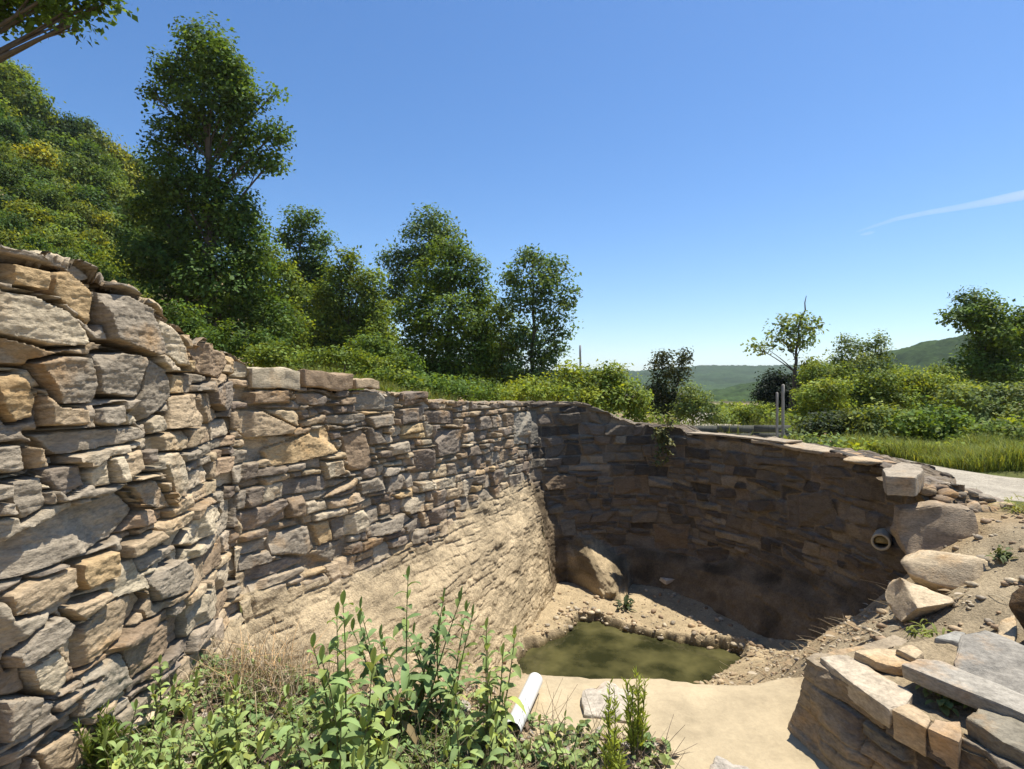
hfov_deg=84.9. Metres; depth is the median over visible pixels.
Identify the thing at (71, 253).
hillside tree
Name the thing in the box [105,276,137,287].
hillside tree
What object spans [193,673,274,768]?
weed plant
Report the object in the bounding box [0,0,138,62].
overhanging tree
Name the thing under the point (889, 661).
flat stone
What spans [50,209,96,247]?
hillside tree
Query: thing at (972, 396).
shrub
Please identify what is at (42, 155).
hillside tree
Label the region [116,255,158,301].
hillside tree
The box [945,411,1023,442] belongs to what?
shrub
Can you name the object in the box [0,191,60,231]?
hillside tree
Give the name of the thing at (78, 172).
hillside tree
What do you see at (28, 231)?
hillside tree
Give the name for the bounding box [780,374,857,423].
shrub
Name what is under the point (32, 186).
hillside tree
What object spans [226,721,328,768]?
weed plant
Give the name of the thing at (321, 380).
coping stone
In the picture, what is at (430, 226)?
tree
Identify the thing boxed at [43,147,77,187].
hillside tree
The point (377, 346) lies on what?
bush
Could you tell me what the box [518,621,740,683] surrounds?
water
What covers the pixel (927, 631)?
weed tuft
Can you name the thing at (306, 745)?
weed plant
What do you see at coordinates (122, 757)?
weed plant
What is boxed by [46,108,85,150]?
hillside tree
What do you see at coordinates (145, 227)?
hillside tree
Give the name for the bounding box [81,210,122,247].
hillside tree
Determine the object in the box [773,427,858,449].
shrub
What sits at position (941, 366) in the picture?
shrub
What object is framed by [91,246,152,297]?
hillside tree
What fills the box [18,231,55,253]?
hillside tree
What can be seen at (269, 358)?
bush
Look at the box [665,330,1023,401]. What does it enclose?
hill
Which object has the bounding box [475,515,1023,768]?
gravel
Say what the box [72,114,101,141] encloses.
hillside tree
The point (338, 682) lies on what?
weed plant
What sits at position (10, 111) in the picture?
hillside tree
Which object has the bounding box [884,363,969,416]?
shrub
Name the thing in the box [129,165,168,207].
hillside tree
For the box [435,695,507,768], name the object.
weed plant
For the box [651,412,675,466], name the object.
wall plant
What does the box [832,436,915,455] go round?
shrub
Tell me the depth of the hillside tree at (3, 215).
28.33 m
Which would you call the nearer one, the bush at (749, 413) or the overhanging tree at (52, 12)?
the overhanging tree at (52, 12)
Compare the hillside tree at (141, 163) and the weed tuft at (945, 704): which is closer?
the weed tuft at (945, 704)
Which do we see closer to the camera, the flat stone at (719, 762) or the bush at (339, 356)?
the flat stone at (719, 762)
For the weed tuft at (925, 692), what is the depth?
2.75 m
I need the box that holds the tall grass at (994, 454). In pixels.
[264,360,1023,487]
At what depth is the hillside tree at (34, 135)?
51.77 m
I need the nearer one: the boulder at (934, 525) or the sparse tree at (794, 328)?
the boulder at (934, 525)
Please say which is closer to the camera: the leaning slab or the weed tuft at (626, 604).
the leaning slab
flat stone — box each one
[581,681,634,722]
[710,756,748,768]
[854,648,910,675]
[896,645,923,661]
[934,631,965,646]
[997,615,1017,641]
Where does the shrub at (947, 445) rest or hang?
on the ground at (744, 723)
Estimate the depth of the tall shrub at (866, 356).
19.75 m
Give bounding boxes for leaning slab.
[953,630,1023,694]
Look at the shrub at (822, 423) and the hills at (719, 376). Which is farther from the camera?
the hills at (719, 376)
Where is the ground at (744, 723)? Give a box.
[0,177,1023,768]
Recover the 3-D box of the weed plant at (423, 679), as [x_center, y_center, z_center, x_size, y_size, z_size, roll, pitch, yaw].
[-0.582,1.454,3.082,0.602,0.947,0.553,0,0,-26]
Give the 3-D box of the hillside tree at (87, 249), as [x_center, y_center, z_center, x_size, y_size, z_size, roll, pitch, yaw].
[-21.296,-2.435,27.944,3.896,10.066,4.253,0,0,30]
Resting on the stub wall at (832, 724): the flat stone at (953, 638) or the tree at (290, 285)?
the flat stone at (953, 638)
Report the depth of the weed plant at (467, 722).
2.86 m
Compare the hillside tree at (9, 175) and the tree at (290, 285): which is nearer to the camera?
the tree at (290, 285)
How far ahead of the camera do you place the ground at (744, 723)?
3.77 m
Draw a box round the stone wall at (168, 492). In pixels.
[0,244,964,768]
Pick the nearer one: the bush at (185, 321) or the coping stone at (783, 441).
the coping stone at (783, 441)
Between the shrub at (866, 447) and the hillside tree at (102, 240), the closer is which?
the shrub at (866, 447)
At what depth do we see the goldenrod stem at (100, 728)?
2.50 m
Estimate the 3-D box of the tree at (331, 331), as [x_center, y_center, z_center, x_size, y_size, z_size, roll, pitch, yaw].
[-8.136,-3.499,28.622,6.093,7.343,4.353,0,0,0]
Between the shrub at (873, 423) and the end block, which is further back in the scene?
the shrub at (873, 423)
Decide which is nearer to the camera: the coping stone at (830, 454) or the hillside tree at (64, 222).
the coping stone at (830, 454)
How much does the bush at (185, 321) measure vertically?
2.807 m
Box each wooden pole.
[776,392,777,436]
[781,384,784,437]
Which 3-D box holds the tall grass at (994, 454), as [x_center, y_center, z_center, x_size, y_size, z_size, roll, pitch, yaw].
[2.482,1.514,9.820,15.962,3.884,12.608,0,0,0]
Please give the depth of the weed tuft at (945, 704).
2.63 m
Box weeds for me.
[76,643,674,768]
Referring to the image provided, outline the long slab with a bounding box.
[901,659,1023,721]
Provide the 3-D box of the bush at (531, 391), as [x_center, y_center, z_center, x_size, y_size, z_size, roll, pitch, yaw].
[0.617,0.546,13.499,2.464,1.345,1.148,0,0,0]
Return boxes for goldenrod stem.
[72,700,134,768]
[597,726,629,768]
[600,676,624,754]
[621,667,650,757]
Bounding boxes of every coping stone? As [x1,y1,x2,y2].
[245,367,299,389]
[297,369,353,390]
[351,378,379,389]
[396,391,427,399]
[687,432,802,443]
[751,437,834,454]
[824,449,896,465]
[843,456,882,465]
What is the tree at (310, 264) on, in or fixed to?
on the ground at (744, 723)
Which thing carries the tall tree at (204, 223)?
on the ground at (744, 723)
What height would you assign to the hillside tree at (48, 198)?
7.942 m
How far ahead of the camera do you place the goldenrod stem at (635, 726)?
2.92 m
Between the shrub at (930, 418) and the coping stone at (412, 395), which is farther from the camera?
the shrub at (930, 418)
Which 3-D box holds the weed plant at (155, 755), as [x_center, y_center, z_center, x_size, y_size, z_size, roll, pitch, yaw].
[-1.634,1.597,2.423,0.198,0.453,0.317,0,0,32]
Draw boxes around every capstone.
[820,655,912,727]
[892,704,930,756]
[928,719,961,768]
[966,709,1023,766]
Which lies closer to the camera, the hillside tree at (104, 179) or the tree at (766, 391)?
the tree at (766, 391)
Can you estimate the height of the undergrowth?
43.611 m
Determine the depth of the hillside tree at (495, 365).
49.12 m
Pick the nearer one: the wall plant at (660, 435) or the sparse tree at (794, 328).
the wall plant at (660, 435)
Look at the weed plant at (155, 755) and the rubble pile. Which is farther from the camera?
the rubble pile
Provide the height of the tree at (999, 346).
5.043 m
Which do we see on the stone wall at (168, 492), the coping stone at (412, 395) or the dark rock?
the coping stone at (412, 395)
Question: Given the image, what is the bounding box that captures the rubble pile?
[876,477,1014,512]
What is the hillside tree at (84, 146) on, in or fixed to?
on the ground at (744, 723)
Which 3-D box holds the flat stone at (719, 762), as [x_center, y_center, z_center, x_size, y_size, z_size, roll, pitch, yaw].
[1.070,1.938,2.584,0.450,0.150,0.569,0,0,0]
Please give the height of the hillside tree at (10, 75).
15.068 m
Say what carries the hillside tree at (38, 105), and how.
on the ground at (744, 723)
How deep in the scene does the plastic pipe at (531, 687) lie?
3.26 m
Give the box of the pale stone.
[659,577,674,584]
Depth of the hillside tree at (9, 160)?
41.85 m
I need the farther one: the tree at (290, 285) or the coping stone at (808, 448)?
the tree at (290, 285)
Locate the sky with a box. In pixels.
[0,0,1023,370]
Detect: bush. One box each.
[156,298,289,364]
[238,338,320,368]
[274,343,418,379]
[329,327,406,373]
[360,366,428,391]
[387,346,504,400]
[409,371,506,401]
[488,380,587,401]
[492,371,566,400]
[549,358,655,422]
[664,381,737,425]
[704,401,780,424]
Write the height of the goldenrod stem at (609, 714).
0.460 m
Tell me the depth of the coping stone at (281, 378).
4.66 m
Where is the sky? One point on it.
(707, 169)
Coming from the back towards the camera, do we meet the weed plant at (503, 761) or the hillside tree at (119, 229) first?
the hillside tree at (119, 229)
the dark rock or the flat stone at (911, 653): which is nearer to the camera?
the flat stone at (911, 653)
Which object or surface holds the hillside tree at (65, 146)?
on the ground at (744, 723)
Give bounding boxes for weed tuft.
[613,594,636,611]
[904,619,952,638]
[915,685,942,697]
[925,693,969,717]
[985,545,1017,563]
[988,493,1023,513]
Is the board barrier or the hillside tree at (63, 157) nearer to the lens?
the board barrier
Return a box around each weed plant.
[95,699,172,768]
[103,705,219,768]
[136,654,203,733]
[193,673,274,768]
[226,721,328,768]
[257,694,374,768]
[298,590,372,768]
[338,647,408,768]
[348,565,470,744]
[401,588,480,723]
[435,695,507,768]
[443,696,531,768]
[444,617,525,758]
[533,710,607,768]
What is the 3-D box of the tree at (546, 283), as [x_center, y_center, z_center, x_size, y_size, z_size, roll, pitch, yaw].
[1.124,-2.329,24.073,3.902,7.434,3.264,0,0,0]
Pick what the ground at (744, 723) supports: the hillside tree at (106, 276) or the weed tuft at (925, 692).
the hillside tree at (106, 276)
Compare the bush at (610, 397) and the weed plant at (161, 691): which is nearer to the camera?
the weed plant at (161, 691)
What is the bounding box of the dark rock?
[1009,586,1023,628]
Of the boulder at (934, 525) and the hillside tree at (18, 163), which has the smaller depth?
the boulder at (934, 525)
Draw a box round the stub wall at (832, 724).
[788,631,1023,768]
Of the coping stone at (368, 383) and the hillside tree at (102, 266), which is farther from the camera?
the hillside tree at (102, 266)
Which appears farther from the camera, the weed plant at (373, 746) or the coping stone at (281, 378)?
the coping stone at (281, 378)
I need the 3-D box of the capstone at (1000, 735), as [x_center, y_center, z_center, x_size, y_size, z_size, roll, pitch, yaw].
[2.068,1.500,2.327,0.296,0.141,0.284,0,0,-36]
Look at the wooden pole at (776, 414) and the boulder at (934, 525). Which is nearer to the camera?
the boulder at (934, 525)
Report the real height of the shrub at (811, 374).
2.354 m
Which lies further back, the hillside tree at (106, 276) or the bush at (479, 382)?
the hillside tree at (106, 276)
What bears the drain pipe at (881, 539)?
attached to the stone wall at (168, 492)
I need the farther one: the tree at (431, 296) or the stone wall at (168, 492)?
the tree at (431, 296)
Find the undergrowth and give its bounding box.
[0,141,1022,459]
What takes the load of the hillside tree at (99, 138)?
on the ground at (744, 723)
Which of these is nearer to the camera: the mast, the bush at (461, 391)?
the bush at (461, 391)
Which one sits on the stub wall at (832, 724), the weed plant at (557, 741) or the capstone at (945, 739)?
the capstone at (945, 739)
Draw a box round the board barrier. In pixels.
[696,425,790,438]
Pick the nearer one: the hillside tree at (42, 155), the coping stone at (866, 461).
the coping stone at (866, 461)
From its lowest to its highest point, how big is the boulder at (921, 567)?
0.403 m
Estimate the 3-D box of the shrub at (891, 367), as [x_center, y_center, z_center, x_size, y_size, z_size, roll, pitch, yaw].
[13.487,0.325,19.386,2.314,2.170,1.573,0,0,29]
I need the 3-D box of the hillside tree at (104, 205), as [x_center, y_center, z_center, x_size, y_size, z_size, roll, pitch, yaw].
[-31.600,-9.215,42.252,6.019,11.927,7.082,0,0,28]
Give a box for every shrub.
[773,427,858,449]
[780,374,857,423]
[788,406,866,442]
[789,356,859,409]
[822,329,899,394]
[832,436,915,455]
[833,366,924,422]
[841,397,934,441]
[874,363,929,397]
[881,395,990,442]
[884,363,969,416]
[916,360,980,389]
[925,441,980,447]
[926,377,1023,431]
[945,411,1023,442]
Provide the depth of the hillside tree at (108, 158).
52.93 m
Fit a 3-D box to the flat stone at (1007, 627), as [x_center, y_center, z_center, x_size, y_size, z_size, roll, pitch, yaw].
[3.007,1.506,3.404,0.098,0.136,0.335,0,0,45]
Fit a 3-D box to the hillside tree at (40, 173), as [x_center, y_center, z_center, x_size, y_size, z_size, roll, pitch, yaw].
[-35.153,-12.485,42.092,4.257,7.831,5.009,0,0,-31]
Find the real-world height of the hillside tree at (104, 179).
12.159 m
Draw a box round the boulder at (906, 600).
[885,577,953,621]
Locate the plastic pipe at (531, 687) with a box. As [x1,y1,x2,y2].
[507,672,542,737]
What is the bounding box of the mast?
[579,345,580,372]
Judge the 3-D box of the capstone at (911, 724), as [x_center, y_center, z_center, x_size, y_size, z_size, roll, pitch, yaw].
[1.830,1.559,2.534,0.130,0.139,0.157,0,0,-23]
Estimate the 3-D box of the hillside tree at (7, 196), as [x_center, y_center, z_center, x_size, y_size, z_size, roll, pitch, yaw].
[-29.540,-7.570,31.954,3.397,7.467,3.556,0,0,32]
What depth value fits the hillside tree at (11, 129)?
45.62 m
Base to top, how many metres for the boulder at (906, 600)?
0.274 m
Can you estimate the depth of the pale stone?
9.32 m
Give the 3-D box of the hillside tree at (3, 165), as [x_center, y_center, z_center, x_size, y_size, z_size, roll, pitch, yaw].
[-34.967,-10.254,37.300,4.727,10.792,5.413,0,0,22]
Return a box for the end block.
[882,462,923,496]
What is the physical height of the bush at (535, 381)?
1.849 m
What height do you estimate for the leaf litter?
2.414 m
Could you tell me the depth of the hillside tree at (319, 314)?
57.08 m
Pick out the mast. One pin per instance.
(579, 355)
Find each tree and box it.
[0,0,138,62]
[0,58,52,127]
[0,75,89,140]
[0,98,28,141]
[0,98,31,138]
[0,115,36,153]
[0,138,28,174]
[0,160,10,169]
[0,160,41,207]
[0,188,12,214]
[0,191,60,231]
[0,206,32,240]
[0,207,17,234]
[0,227,30,247]
[1,170,56,217]
[4,240,44,250]
[8,135,68,173]
[10,155,43,178]
[10,219,64,246]
[14,112,69,156]
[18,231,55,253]
[22,165,61,191]
[29,179,82,231]
[33,205,59,236]
[33,222,92,261]
[34,127,97,166]
[35,173,92,204]
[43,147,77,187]
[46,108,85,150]
[46,144,129,215]
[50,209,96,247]
[53,244,96,262]
[56,197,100,231]
[57,182,130,223]
[67,135,119,173]
[70,226,117,256]
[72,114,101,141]
[72,235,110,269]
[75,128,126,168]
[80,163,147,227]
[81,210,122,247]
[84,260,118,280]
[85,151,133,196]
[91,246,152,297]
[92,258,122,278]
[97,218,158,295]
[99,138,147,197]
[100,11,308,356]
[100,177,147,239]
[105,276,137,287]
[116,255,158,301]
[121,146,154,194]
[128,190,177,254]
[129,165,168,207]
[246,240,318,360]
[269,204,342,338]
[295,282,346,368]
[297,244,407,371]
[372,202,467,357]
[379,231,502,386]
[463,322,516,393]
[477,296,526,387]
[493,243,583,401]
[638,347,695,424]
[740,296,829,416]
[747,365,816,415]
[933,283,1023,391]
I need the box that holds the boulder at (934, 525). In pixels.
[890,500,978,554]
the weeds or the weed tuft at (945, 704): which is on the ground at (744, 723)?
the weeds
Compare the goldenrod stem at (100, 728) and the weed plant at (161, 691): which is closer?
the goldenrod stem at (100, 728)
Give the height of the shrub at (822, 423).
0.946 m
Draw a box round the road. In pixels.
[678,413,1023,501]
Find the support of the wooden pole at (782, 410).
on the ground at (744, 723)
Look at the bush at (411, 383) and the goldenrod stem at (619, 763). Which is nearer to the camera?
the goldenrod stem at (619, 763)
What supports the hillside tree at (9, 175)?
on the ground at (744, 723)
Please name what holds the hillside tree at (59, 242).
on the ground at (744, 723)
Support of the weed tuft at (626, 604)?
on the ground at (744, 723)
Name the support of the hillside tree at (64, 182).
on the ground at (744, 723)
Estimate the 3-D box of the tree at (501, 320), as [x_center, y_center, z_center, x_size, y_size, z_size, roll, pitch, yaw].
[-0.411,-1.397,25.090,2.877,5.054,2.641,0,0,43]
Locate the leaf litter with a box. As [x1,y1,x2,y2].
[81,579,1008,768]
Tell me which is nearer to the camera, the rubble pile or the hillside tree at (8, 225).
the rubble pile
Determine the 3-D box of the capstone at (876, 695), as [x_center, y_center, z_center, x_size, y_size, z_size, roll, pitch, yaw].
[1.818,1.552,2.855,0.231,0.114,0.512,0,0,-9]
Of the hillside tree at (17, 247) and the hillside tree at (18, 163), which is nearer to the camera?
the hillside tree at (17, 247)
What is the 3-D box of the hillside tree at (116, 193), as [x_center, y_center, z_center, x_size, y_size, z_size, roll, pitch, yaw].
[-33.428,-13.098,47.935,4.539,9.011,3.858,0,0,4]
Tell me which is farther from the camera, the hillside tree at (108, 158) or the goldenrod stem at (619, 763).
the hillside tree at (108, 158)
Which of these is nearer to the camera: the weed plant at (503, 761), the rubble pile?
the weed plant at (503, 761)
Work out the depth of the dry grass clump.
3.32 m
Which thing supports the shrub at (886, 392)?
on the ground at (744, 723)
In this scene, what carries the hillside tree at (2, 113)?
on the ground at (744, 723)
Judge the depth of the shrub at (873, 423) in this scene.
11.98 m
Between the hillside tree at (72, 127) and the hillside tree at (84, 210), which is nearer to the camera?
the hillside tree at (84, 210)
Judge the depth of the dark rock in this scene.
3.36 m
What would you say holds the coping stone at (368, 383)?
on the stone wall at (168, 492)
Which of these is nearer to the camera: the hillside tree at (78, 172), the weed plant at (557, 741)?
the weed plant at (557, 741)
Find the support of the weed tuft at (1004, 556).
on the ground at (744, 723)
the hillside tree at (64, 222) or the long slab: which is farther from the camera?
the hillside tree at (64, 222)
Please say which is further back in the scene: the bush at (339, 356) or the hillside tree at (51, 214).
the hillside tree at (51, 214)
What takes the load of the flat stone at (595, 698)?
on the ground at (744, 723)
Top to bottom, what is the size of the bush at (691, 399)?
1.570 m
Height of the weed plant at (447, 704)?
0.816 m
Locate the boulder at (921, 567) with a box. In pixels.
[900,550,989,590]
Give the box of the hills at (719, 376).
[405,362,836,391]
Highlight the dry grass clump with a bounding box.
[172,607,373,717]
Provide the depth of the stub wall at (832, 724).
2.80 m
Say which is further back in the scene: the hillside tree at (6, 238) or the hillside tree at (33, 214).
the hillside tree at (33, 214)
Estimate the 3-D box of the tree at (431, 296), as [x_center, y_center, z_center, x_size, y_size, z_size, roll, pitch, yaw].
[-3.235,-3.041,25.830,5.702,8.092,5.137,0,0,0]
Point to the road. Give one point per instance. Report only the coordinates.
(1001, 487)
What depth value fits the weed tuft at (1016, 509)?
4.94 m
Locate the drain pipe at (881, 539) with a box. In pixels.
[871,528,891,550]
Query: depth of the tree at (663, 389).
17.86 m
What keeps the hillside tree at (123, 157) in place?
on the ground at (744, 723)

